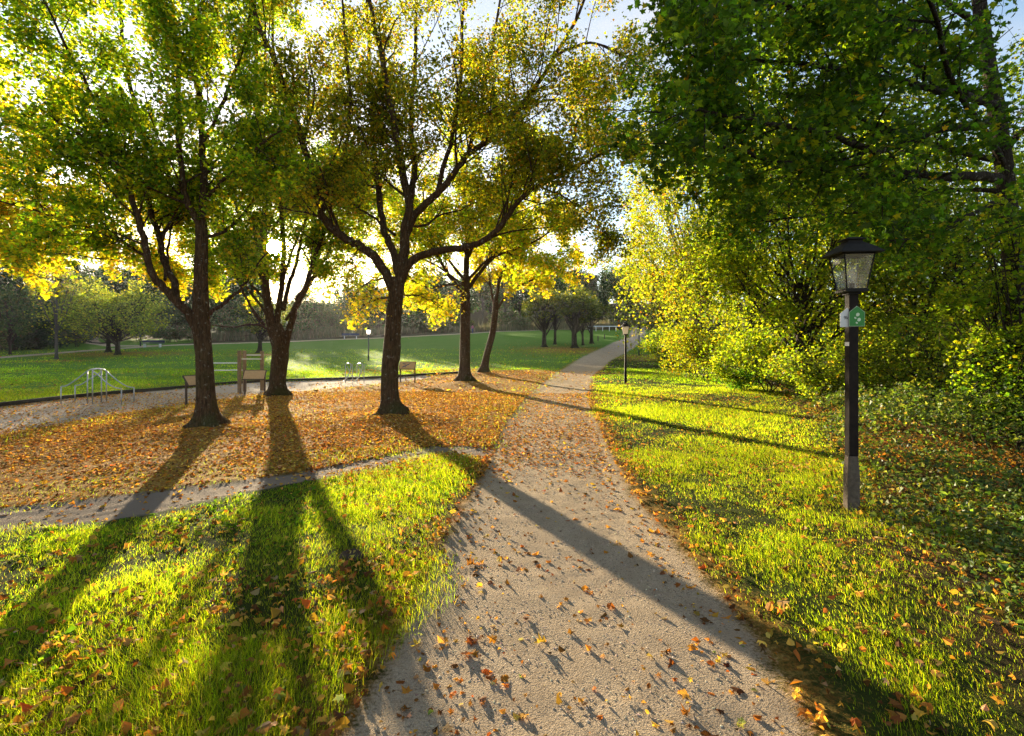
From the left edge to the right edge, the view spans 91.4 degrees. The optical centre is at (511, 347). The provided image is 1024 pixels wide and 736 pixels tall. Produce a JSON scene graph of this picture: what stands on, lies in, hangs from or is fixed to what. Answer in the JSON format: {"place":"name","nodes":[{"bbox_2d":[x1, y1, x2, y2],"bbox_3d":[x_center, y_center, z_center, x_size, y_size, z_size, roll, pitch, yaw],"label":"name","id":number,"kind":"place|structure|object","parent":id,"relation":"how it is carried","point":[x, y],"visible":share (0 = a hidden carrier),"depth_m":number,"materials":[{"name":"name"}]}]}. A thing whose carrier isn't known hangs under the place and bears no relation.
{"place":"outdoors","nodes":[
{"label":"outdoors","id":0,"kind":"place"},
{"bbox_2d":[0,375,430,433],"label":"sand strip","id":1,"kind":"object","parent":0,"point":[301,385],"visible":0.73,"depth_m":16.86,"materials":[{"name":"sand"}]},
{"bbox_2d":[60,368,134,404],"bbox_3d":[-13.546,1.284,16.350,2.134,1.223,0.755,0,0,0],"label":"climbing frame","id":2,"kind":"object","parent":1,"relation":"on","point":[92,385],"visible":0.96,"depth_m":16.21,"materials":[{"name":"metal"}]},
{"bbox_2d":[213,350,263,393],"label":"pull up bars","id":3,"kind":"object","parent":1,"relation":"on","point":[242,359],"visible":0.64,"depth_m":20.43,"materials":[{"name":"brown wood"}]},
{"bbox_2d":[341,363,363,384],"bbox_3d":[-7.882,1.308,24.606,1.096,1.082,1.340,0,0,0],"label":"exercise rack","id":4,"kind":"object","parent":1,"relation":"on","point":[352,372],"visible":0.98,"depth_m":24.94,"materials":[{"name":"metal"}]},
{"bbox_2d":[0,446,491,530],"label":"dirt path","id":5,"kind":"structure","parent":0,"point":[131,505],"depth_m":5.89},
{"bbox_2d":[0,369,556,508],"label":"leaf covered ground","id":6,"kind":"structure","parent":0,"point":[4,489],"depth_m":9.22,"materials":[{"name":"plant"}]},
{"bbox_2d":[0,0,337,427],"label":"maple tree","id":7,"kind":"object","parent":6,"relation":"on","point":[188,198],"visible":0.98,"depth_m":9.91,"materials":[{"name":"green plant"}]},
{"bbox_2d":[182,375,195,404],"bbox_3d":[-10.206,1.402,16.200,0.282,1.025,0.800,0,0,20],"label":"info board","id":8,"kind":"object","parent":6,"relation":"on","point":[190,380],"visible":0.39,"depth_m":15.89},
{"bbox_2d":[242,370,266,395],"bbox_3d":[-9.682,1.358,18.800,0.820,1.039,0.236,0,0,-5],"label":"info board","id":9,"kind":"object","parent":6,"relation":"on","point":[254,374],"visible":0.86,"depth_m":18.79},
{"bbox_2d":[171,0,390,395],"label":"maple tree","id":10,"kind":"object","parent":6,"relation":"on","point":[314,240],"visible":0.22,"depth_m":17.87,"materials":[{"name":"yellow plant"}]},
{"bbox_2d":[399,362,415,382],"bbox_3d":[-5.225,1.280,25.000,0.850,1.147,0.205,0,0,8],"label":"info board","id":11,"kind":"object","parent":6,"relation":"on","point":[407,365],"visible":0.92,"depth_m":24.98,"materials":[{"name":"brown wood"}]},
{"bbox_2d":[187,0,694,414],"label":"maple tree","id":12,"kind":"object","parent":6,"relation":"on","point":[507,126],"visible":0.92,"depth_m":11.81,"materials":[{"name":"yellow plant"}]},
{"bbox_2d":[340,78,583,381],"bbox_3d":[-3.393,-5.492,23.872,13.740,14.446,7.236,0,0,8],"label":"maple tree","id":13,"kind":"object","parent":6,"relation":"on","point":[434,233],"visible":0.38,"depth_m":23.18,"materials":[{"name":"yellow plant"}]},
{"bbox_2d":[451,191,600,371],"bbox_3d":[0.618,-4.145,30.836,9.317,11.652,6.997,0,0,0],"label":"maple tree","id":14,"kind":"object","parent":6,"relation":"on","point":[497,271],"visible":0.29,"depth_m":30.70,"materials":[{"name":"yellow plant"}]},
{"bbox_2d":[0,328,585,357],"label":"path","id":15,"kind":"structure","parent":0,"point":[139,346],"depth_m":68.04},
{"bbox_2d":[402,313,431,329],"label":"bush","id":16,"kind":"object","parent":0,"point":[409,319],"visible":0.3,"depth_m":98.10,"materials":[{"name":"green plant"}]},
{"bbox_2d":[0,330,938,401],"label":"meadow","id":17,"kind":"structure","parent":0,"point":[517,340],"depth_m":52.16,"materials":[{"name":"plant"}]},
{"bbox_2d":[0,276,42,354],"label":"woodland tree","id":18,"kind":"object","parent":17,"relation":"on","point":[9,296],"visible":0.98,"depth_m":51.87,"materials":[{"name":"green plant"}]},
{"bbox_2d":[0,256,48,349],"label":"conifer","id":19,"kind":"object","parent":17,"relation":"on","point":[7,280],"visible":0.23,"depth_m":57.72,"materials":[{"name":"green plant"}]},
{"bbox_2d":[12,249,69,349],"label":"conifer","id":20,"kind":"object","parent":17,"relation":"on","point":[39,331],"visible":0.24,"depth_m":59.70,"materials":[{"name":"green plant"}]},
{"bbox_2d":[27,256,87,358],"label":"meadow tree","id":21,"kind":"object","parent":17,"relation":"on","point":[55,312],"visible":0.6,"depth_m":46.78,"materials":[{"name":"green plant"}]},
{"bbox_2d":[40,282,84,347],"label":"woodland tree","id":22,"kind":"object","parent":17,"relation":"on","point":[58,318],"visible":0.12,"depth_m":61.23,"materials":[{"name":"green plant"}]},
{"bbox_2d":[48,255,91,344],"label":"conifer","id":23,"kind":"object","parent":17,"relation":"on","point":[64,289],"visible":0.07,"depth_m":67.86,"materials":[{"name":"green plant"}]},
{"bbox_2d":[58,328,94,346],"bbox_3d":[-56.369,-1.526,64.278,5.093,2.889,4.941,0,0,38],"label":"bush","id":24,"kind":"object","parent":17,"relation":"on","point":[72,336],"visible":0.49,"depth_m":63.93,"materials":[{"name":"green plant"}]},
{"bbox_2d":[0,23,191,300],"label":"maple tree","id":25,"kind":"object","parent":17,"relation":"on","point":[8,210],"visible":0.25,"depth_m":16.69,"materials":[{"name":"yellow plant"}]},
{"bbox_2d":[68,265,123,341],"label":"woodland tree","id":26,"kind":"object","parent":17,"relation":"on","point":[86,281],"visible":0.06,"depth_m":74.50,"materials":[{"name":"green plant"}]},
{"bbox_2d":[23,276,173,352],"bbox_3d":[-44.653,-3.570,55.068,12.557,8.521,13.061,0,0,0],"label":"meadow tree","id":27,"kind":"object","parent":17,"relation":"on","point":[108,348],"visible":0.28,"depth_m":53.45,"materials":[{"name":"green plant"}]},
{"bbox_2d":[40,283,175,354],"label":"meadow tree","id":28,"kind":"object","parent":17,"relation":"on","point":[117,324],"visible":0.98,"depth_m":50.03,"materials":[{"name":"green plant"}]},
{"bbox_2d":[84,259,146,300],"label":"woodland tree","id":29,"kind":"object","parent":17,"relation":"on","point":[115,284],"visible":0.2,"depth_m":85.71,"materials":[{"name":"green plant"}]},
{"bbox_2d":[140,340,164,346],"bbox_3d":[-46.017,-0.462,64.027,2.700,0.930,0.479,0,0,-6],"label":"bench","id":30,"kind":"object","parent":17,"relation":"on","point":[145,342],"visible":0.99,"depth_m":64.12,"materials":[{"name":"blue paint"}]},
{"bbox_2d":[153,324,183,341],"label":"bush","id":31,"kind":"object","parent":17,"relation":"on","point":[168,329],"visible":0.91,"depth_m":71.60,"materials":[{"name":"green plant"}]},
{"bbox_2d":[164,328,189,341],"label":"bush","id":32,"kind":"object","parent":17,"relation":"on","point":[179,337],"visible":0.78,"depth_m":72.81,"materials":[{"name":"green plant"}]},
{"bbox_2d":[178,323,192,340],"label":"bush","id":33,"kind":"object","parent":17,"relation":"on","point":[186,327],"visible":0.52,"depth_m":74.30,"materials":[{"name":"green plant"}]},
{"bbox_2d":[232,298,291,352],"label":"meadow tree","id":34,"kind":"object","parent":17,"relation":"on","point":[261,336],"visible":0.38,"depth_m":53.87,"materials":[{"name":"green plant"}]},
{"bbox_2d":[0,340,1023,735],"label":"fallen leaves","id":35,"kind":"object","parent":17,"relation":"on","point":[324,396],"visible":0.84,"depth_m":6.76,"materials":[{"name":"orange plant"}]},
{"bbox_2d":[520,288,570,346],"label":"meadow tree","id":36,"kind":"object","parent":17,"relation":"on","point":[532,307],"visible":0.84,"depth_m":63.79,"materials":[{"name":"green plant"}]},
{"bbox_2d":[541,291,570,344],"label":"meadow tree","id":37,"kind":"object","parent":17,"relation":"on","point":[555,324],"visible":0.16,"depth_m":68.27,"materials":[{"name":"green plant"}]},
{"bbox_2d":[551,284,602,347],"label":"meadow tree","id":38,"kind":"object","parent":17,"relation":"on","point":[577,302],"visible":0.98,"depth_m":61.58,"materials":[{"name":"green plant"}]},
{"bbox_2d":[581,295,616,343],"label":"meadow tree","id":39,"kind":"object","parent":17,"relation":"on","point":[592,324],"visible":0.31,"depth_m":69.94,"materials":[{"name":"green plant"}]},
{"bbox_2d":[0,348,1023,735],"bbox_3d":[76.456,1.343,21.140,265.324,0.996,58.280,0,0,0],"label":"lawn","id":40,"kind":"structure","parent":0,"point":[814,688],"depth_m":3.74,"materials":[{"name":"plant"}]},
{"bbox_2d":[0,371,457,406],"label":"edging","id":41,"kind":"object","parent":40,"relation":"on","point":[16,402],"visible":0.45,"depth_m":20.36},
{"bbox_2d":[339,548,363,561],"bbox_3d":[-1.367,1.765,4.248,0.229,0.100,0.191,0,0,0],"label":"molehill","id":42,"kind":"object","parent":40,"relation":"on","point":[344,555],"visible":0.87,"depth_m":4.21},
{"bbox_2d":[621,322,629,382],"bbox_3d":[5.667,0.307,24.963,0.438,3.110,0.438,0,0,6],"label":"park lamp","id":43,"kind":"object","parent":40,"relation":"on","point":[625,326],"visible":0.98,"depth_m":24.91,"materials":[{"name":"metal"}]},
{"bbox_2d":[633,322,697,365],"bbox_3d":[11.726,-0.234,38.065,5.078,3.696,4.189,0,0,0],"label":"shrub","id":44,"kind":"object","parent":40,"relation":"on","point":[655,349],"visible":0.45,"depth_m":37.93,"materials":[{"name":"green plant"}]},
{"bbox_2d":[591,64,774,368],"bbox_3d":[12.608,-9.689,35.348,13.894,22.696,14.180,0,0,0],"label":"maple tree","id":45,"kind":"object","parent":40,"relation":"on","point":[658,206],"visible":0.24,"depth_m":35.49,"materials":[{"name":"yellow plant"}]},
{"bbox_2d":[651,307,751,377],"bbox_3d":[10.901,-0.223,27.832,5.373,3.830,5.324,0,0,0],"label":"shrub","id":46,"kind":"object","parent":40,"relation":"on","point":[687,348],"visible":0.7,"depth_m":27.22,"materials":[{"name":"green plant"}]},
{"bbox_2d":[714,369,764,389],"bbox_3d":[9.851,1.329,21.512,2.137,1.019,1.654,0,0,0],"label":"shrub","id":47,"kind":"object","parent":40,"relation":"on","point":[740,386],"visible":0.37,"depth_m":21.11,"materials":[{"name":"green plant"}]},
{"bbox_2d":[691,325,826,392],"bbox_3d":[10.153,0.345,19.887,5.334,2.938,4.886,0,0,0],"label":"shrub","id":48,"kind":"object","parent":40,"relation":"on","point":[723,374],"visible":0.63,"depth_m":20.05,"materials":[{"name":"green plant"}]},
{"bbox_2d":[656,50,868,378],"bbox_3d":[13.204,-7.527,27.211,10.484,19.339,10.367,0,0,45],"label":"maple tree","id":49,"kind":"object","parent":40,"relation":"on","point":[706,274],"visible":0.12,"depth_m":27.47,"materials":[{"name":"green plant"}]},
{"bbox_2d":[592,0,1023,443],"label":"lime tree","id":50,"kind":"object","parent":40,"relation":"on","point":[864,41],"visible":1,"depth_m":7.29,"materials":[{"name":"green plant"}]},
{"bbox_2d":[0,0,1023,302],"label":"sky","id":51,"kind":"structure","parent":0,"point":[603,23],"materials":[{"name":"white"}]},
{"bbox_2d":[94,303,1023,699],"bbox_3d":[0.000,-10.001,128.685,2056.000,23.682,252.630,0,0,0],"label":"woodland ground","id":52,"kind":"structure","parent":0,"point":[992,647],"depth_m":4.61,"materials":[{"name":"plant"}]},
{"bbox_2d":[70,257,106,333],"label":"woodland tree","id":53,"kind":"object","parent":52,"relation":"on","point":[88,270],"visible":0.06,"depth_m":92.64,"materials":[{"name":"green plant"}]},
{"bbox_2d":[112,263,159,328],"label":"woodland tree","id":54,"kind":"object","parent":52,"relation":"on","point":[134,277],"visible":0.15,"depth_m":88.06,"materials":[{"name":"green plant"}]},
{"bbox_2d":[136,269,182,321],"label":"woodland tree","id":55,"kind":"object","parent":52,"relation":"on","point":[150,286],"visible":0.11,"depth_m":88.61,"materials":[{"name":"green plant"}]},
{"bbox_2d":[153,291,187,332],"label":"woodland tree","id":56,"kind":"object","parent":52,"relation":"on","point":[171,314],"visible":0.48,"depth_m":82.66,"materials":[{"name":"green plant"}]},
{"bbox_2d":[173,302,191,332],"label":"woodland tree","id":57,"kind":"object","parent":52,"relation":"on","point":[182,315],"visible":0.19,"depth_m":82.78,"materials":[{"name":"green plant"}]},
{"bbox_2d":[180,264,230,328],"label":"woodland tree","id":58,"kind":"object","parent":52,"relation":"on","point":[190,295],"visible":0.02,"depth_m":92.63,"materials":[{"name":"green plant"}]},
{"bbox_2d":[209,274,250,319],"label":"woodland tree","id":59,"kind":"object","parent":52,"relation":"on","point":[215,313],"visible":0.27,"depth_m":92.94,"materials":[{"name":"green plant"}]},
{"bbox_2d":[215,314,249,332],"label":"bush","id":60,"kind":"object","parent":52,"relation":"on","point":[229,321],"visible":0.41,"depth_m":78.01,"materials":[{"name":"green plant"}]},
{"bbox_2d":[216,295,251,321],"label":"woodland tree","id":61,"kind":"object","parent":52,"relation":"on","point":[224,312],"visible":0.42,"depth_m":85.83,"materials":[{"name":"green plant"}]},
{"bbox_2d":[224,277,273,316],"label":"woodland tree","id":62,"kind":"object","parent":52,"relation":"on","point":[258,287],"visible":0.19,"depth_m":94.54,"materials":[{"name":"green plant"}]},
{"bbox_2d":[285,319,308,334],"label":"bush","id":63,"kind":"object","parent":52,"relation":"on","point":[301,326],"visible":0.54,"depth_m":80.25,"materials":[{"name":"green plant"}]},
{"bbox_2d":[274,284,322,322],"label":"woodland tree","id":64,"kind":"object","parent":52,"relation":"on","point":[306,312],"visible":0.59,"depth_m":91.57,"materials":[{"name":"green plant"}]},
{"bbox_2d":[296,316,325,331],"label":"bush","id":65,"kind":"object","parent":52,"relation":"on","point":[312,325],"visible":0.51,"depth_m":83.13,"materials":[{"name":"green plant"}]},
{"bbox_2d":[308,301,334,327],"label":"woodland tree","id":66,"kind":"object","parent":52,"relation":"on","point":[319,319],"visible":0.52,"depth_m":95.96,"materials":[{"name":"green plant"}]},
{"bbox_2d":[322,299,350,328],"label":"woodland tree","id":67,"kind":"object","parent":52,"relation":"on","point":[336,317],"visible":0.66,"depth_m":97.37,"materials":[{"name":"green plant"}]},
{"bbox_2d":[328,282,360,310],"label":"woodland tree","id":68,"kind":"object","parent":52,"relation":"on","point":[336,292],"visible":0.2,"depth_m":110.39,"materials":[{"name":"green plant"}]},
{"bbox_2d":[332,294,368,317],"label":"woodland tree","id":69,"kind":"object","parent":52,"relation":"on","point":[343,301],"visible":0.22,"depth_m":101.99,"materials":[{"name":"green plant"}]},
{"bbox_2d":[345,316,377,330],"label":"bush","id":70,"kind":"object","parent":52,"relation":"on","point":[369,324],"visible":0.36,"depth_m":90.68,"materials":[{"name":"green plant"}]},
{"bbox_2d":[345,281,387,324],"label":"woodland tree","id":71,"kind":"object","parent":52,"relation":"on","point":[374,315],"visible":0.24,"depth_m":105.28,"materials":[{"name":"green plant"}]},
{"bbox_2d":[386,281,422,320],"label":"woodland tree","id":72,"kind":"object","parent":52,"relation":"on","point":[412,312],"visible":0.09,"depth_m":112.18,"materials":[{"name":"yellow plant"}]},
{"bbox_2d":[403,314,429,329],"bbox_3d":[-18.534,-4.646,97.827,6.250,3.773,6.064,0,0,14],"label":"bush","id":73,"kind":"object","parent":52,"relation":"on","point":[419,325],"visible":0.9,"depth_m":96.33,"materials":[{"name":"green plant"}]},
{"bbox_2d":[403,274,440,316],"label":"woodland tree","id":74,"kind":"object","parent":52,"relation":"on","point":[422,311],"visible":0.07,"depth_m":116.52,"materials":[{"name":"yellow plant"}]},
{"bbox_2d":[211,315,650,340],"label":"hedge","id":75,"kind":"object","parent":52,"relation":"on","point":[241,335],"depth_m":91.91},
{"bbox_2d":[425,270,451,316],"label":"woodland tree","id":76,"kind":"object","parent":52,"relation":"on","point":[442,282],"visible":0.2,"depth_m":117.64,"materials":[{"name":"green plant"}]},
{"bbox_2d":[433,286,460,319],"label":"woodland tree","id":77,"kind":"object","parent":52,"relation":"on","point":[454,310],"visible":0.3,"depth_m":110.41,"materials":[{"name":"yellow plant"}]},
{"bbox_2d":[447,272,479,316],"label":"woodland tree","id":78,"kind":"object","parent":52,"relation":"on","point":[473,302],"visible":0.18,"depth_m":120.86,"materials":[{"name":"green plant"}]},
{"bbox_2d":[472,274,493,322],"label":"woodland tree","id":79,"kind":"object","parent":52,"relation":"on","point":[481,294],"visible":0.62,"depth_m":117.63,"materials":[{"name":"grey plant"}]},
{"bbox_2d":[471,269,510,321],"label":"woodland tree","id":80,"kind":"object","parent":52,"relation":"on","point":[489,307],"visible":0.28,"depth_m":124.32,"materials":[{"name":"green plant"}]},
{"bbox_2d":[486,311,514,324],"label":"bush","id":81,"kind":"object","parent":52,"relation":"on","point":[502,318],"visible":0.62,"depth_m":114.35,"materials":[{"name":"green plant"}]},
{"bbox_2d":[492,274,516,325],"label":"woodland tree","id":82,"kind":"object","parent":52,"relation":"on","point":[502,295],"visible":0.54,"depth_m":115.75,"materials":[{"name":"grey plant"}]},
{"bbox_2d":[504,271,536,320],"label":"woodland tree","id":83,"kind":"object","parent":52,"relation":"on","point":[517,300],"visible":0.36,"depth_m":124.88,"materials":[{"name":"green plant"}]},
{"bbox_2d":[510,315,536,326],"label":"bush","id":84,"kind":"object","parent":52,"relation":"on","point":[524,321],"visible":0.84,"depth_m":111.19,"materials":[{"name":"green plant"}]},
{"bbox_2d":[523,274,568,312],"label":"woodland tree","id":85,"kind":"object","parent":52,"relation":"on","point":[559,282],"visible":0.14,"depth_m":125.41,"materials":[{"name":"green plant"}]},
{"bbox_2d":[557,266,596,302],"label":"woodland tree","id":86,"kind":"object","parent":52,"relation":"on","point":[579,272],"visible":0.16,"depth_m":127.84,"materials":[{"name":"green plant"}]},
{"bbox_2d":[578,273,599,297],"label":"woodland tree","id":87,"kind":"object","parent":52,"relation":"on","point":[591,286],"visible":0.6,"depth_m":123.52,"materials":[{"name":"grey plant"}]},
{"bbox_2d":[588,265,621,319],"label":"woodland tree","id":88,"kind":"object","parent":52,"relation":"on","point":[604,288],"visible":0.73,"depth_m":127.71,"materials":[{"name":"green plant"}]},
{"bbox_2d":[597,258,634,311],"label":"woodland tree","id":89,"kind":"object","parent":52,"relation":"on","point":[610,267],"visible":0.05,"depth_m":139.28,"materials":[{"name":"green plant"}]},
{"bbox_2d":[611,262,645,313],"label":"woodland tree","id":90,"kind":"object","parent":52,"relation":"on","point":[620,290],"visible":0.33,"depth_m":130.50,"materials":[{"name":"green plant"}]},
{"bbox_2d":[612,174,720,354],"bbox_3d":[15.080,-8.783,50.254,12.246,19.627,11.757,0,0,-14],"label":"maple tree","id":91,"kind":"object","parent":52,"relation":"on","point":[645,302],"visible":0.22,"depth_m":48.69,"materials":[{"name":"yellow plant"}]},
{"bbox_2d":[667,113,951,398],"bbox_3d":[9.996,-2.829,17.632,7.109,10.175,8.308,0,0,-30],"label":"maple tree","id":92,"kind":"object","parent":52,"relation":"on","point":[797,310],"visible":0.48,"depth_m":17.38,"materials":[{"name":"green plant"}]},
{"bbox_2d":[756,327,915,404],"bbox_3d":[9.946,0.681,15.309,3.785,2.584,4.038,0,0,0],"label":"shrub","id":93,"kind":"object","parent":52,"relation":"on","point":[800,372],"visible":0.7,"depth_m":14.89,"materials":[{"name":"green plant"}]},
{"bbox_2d":[821,237,884,510],"bbox_3d":[3.831,0.339,5.643,0.445,3.162,0.445,0,0,6],"label":"park lamp","id":94,"kind":"object","parent":52,"relation":"on","point":[857,248],"visible":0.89,"depth_m":5.59,"materials":[{"name":"metal"}]},
{"bbox_2d":[840,308,848,326],"bbox_3d":[3.764,-0.339,5.616,0.150,0.215,0.005,0,0,6],"label":"trail sign","id":95,"kind":"object","parent":94,"relation":"attached to","point":[844,318],"visible":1,"depth_m":5.62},
{"bbox_2d":[849,306,864,325],"bbox_3d":[3.853,-0.351,5.584,0.165,0.228,0.007,0,0,6],"label":"trail sign","id":96,"kind":"object","parent":94,"relation":"attached to","point":[856,315],"visible":1,"depth_m":5.58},
{"bbox_2d":[724,354,1023,628],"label":"ground cover","id":97,"kind":"object","parent":52,"relation":"on","point":[886,403],"visible":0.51,"depth_m":7.05,"materials":[{"name":"green plant"}]},
{"bbox_2d":[813,335,951,393],"bbox_3d":[13.206,0.627,17.570,4.105,2.936,4.475,0,0,0],"label":"shrub","id":98,"kind":"object","parent":52,"relation":"on","point":[906,360],"visible":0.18,"depth_m":16.60,"materials":[{"name":"green plant"}]},
{"bbox_2d":[757,16,1013,367],"bbox_3d":[18.733,-6.980,26.205,11.754,21.094,11.454,0,0,30],"label":"hazel tree","id":99,"kind":"object","parent":52,"relation":"on","point":[941,163],"visible":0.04,"depth_m":24.20,"materials":[{"name":"green plant"}]},
{"bbox_2d":[749,104,1023,397],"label":"hazel tree","id":100,"kind":"object","parent":52,"relation":"on","point":[897,308],"visible":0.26,"depth_m":15.80,"materials":[{"name":"green plant"}]},
{"bbox_2d":[822,139,1023,398],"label":"hazel tree","id":101,"kind":"object","parent":52,"relation":"on","point":[972,220],"visible":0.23,"depth_m":14.77,"materials":[{"name":"green plant"}]},
{"bbox_2d":[825,18,1023,367],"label":"hazel tree","id":102,"kind":"object","parent":52,"relation":"on","point":[1018,75],"visible":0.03,"depth_m":22.88,"materials":[{"name":"green plant"}]},
{"bbox_2d":[858,313,1001,408],"bbox_3d":[11.314,0.414,13.169,3.791,2.779,4.071,0,0,27],"label":"shrub","id":103,"kind":"object","parent":52,"relation":"on","point":[939,378],"visible":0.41,"depth_m":13.27,"materials":[{"name":"green plant"}]},
{"bbox_2d":[908,184,1023,451],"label":"hazel tree","id":104,"kind":"object","parent":52,"relation":"on","point":[973,306],"visible":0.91,"depth_m":8.90,"materials":[{"name":"green plant"}]},
{"bbox_2d":[934,316,1023,452],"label":"shrub","id":105,"kind":"object","parent":52,"relation":"on","point":[1018,384],"visible":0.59,"depth_m":8.66,"materials":[{"name":"green plant"}]},
{"bbox_2d":[348,323,814,735],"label":"path","id":106,"kind":"structure","parent":0,"point":[582,669],"depth_m":3.25,"materials":[{"name":"gravel"}]},
{"bbox_2d":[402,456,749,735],"bbox_3d":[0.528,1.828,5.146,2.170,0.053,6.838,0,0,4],"label":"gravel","id":107,"kind":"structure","parent":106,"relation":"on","point":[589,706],"depth_m":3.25,"materials":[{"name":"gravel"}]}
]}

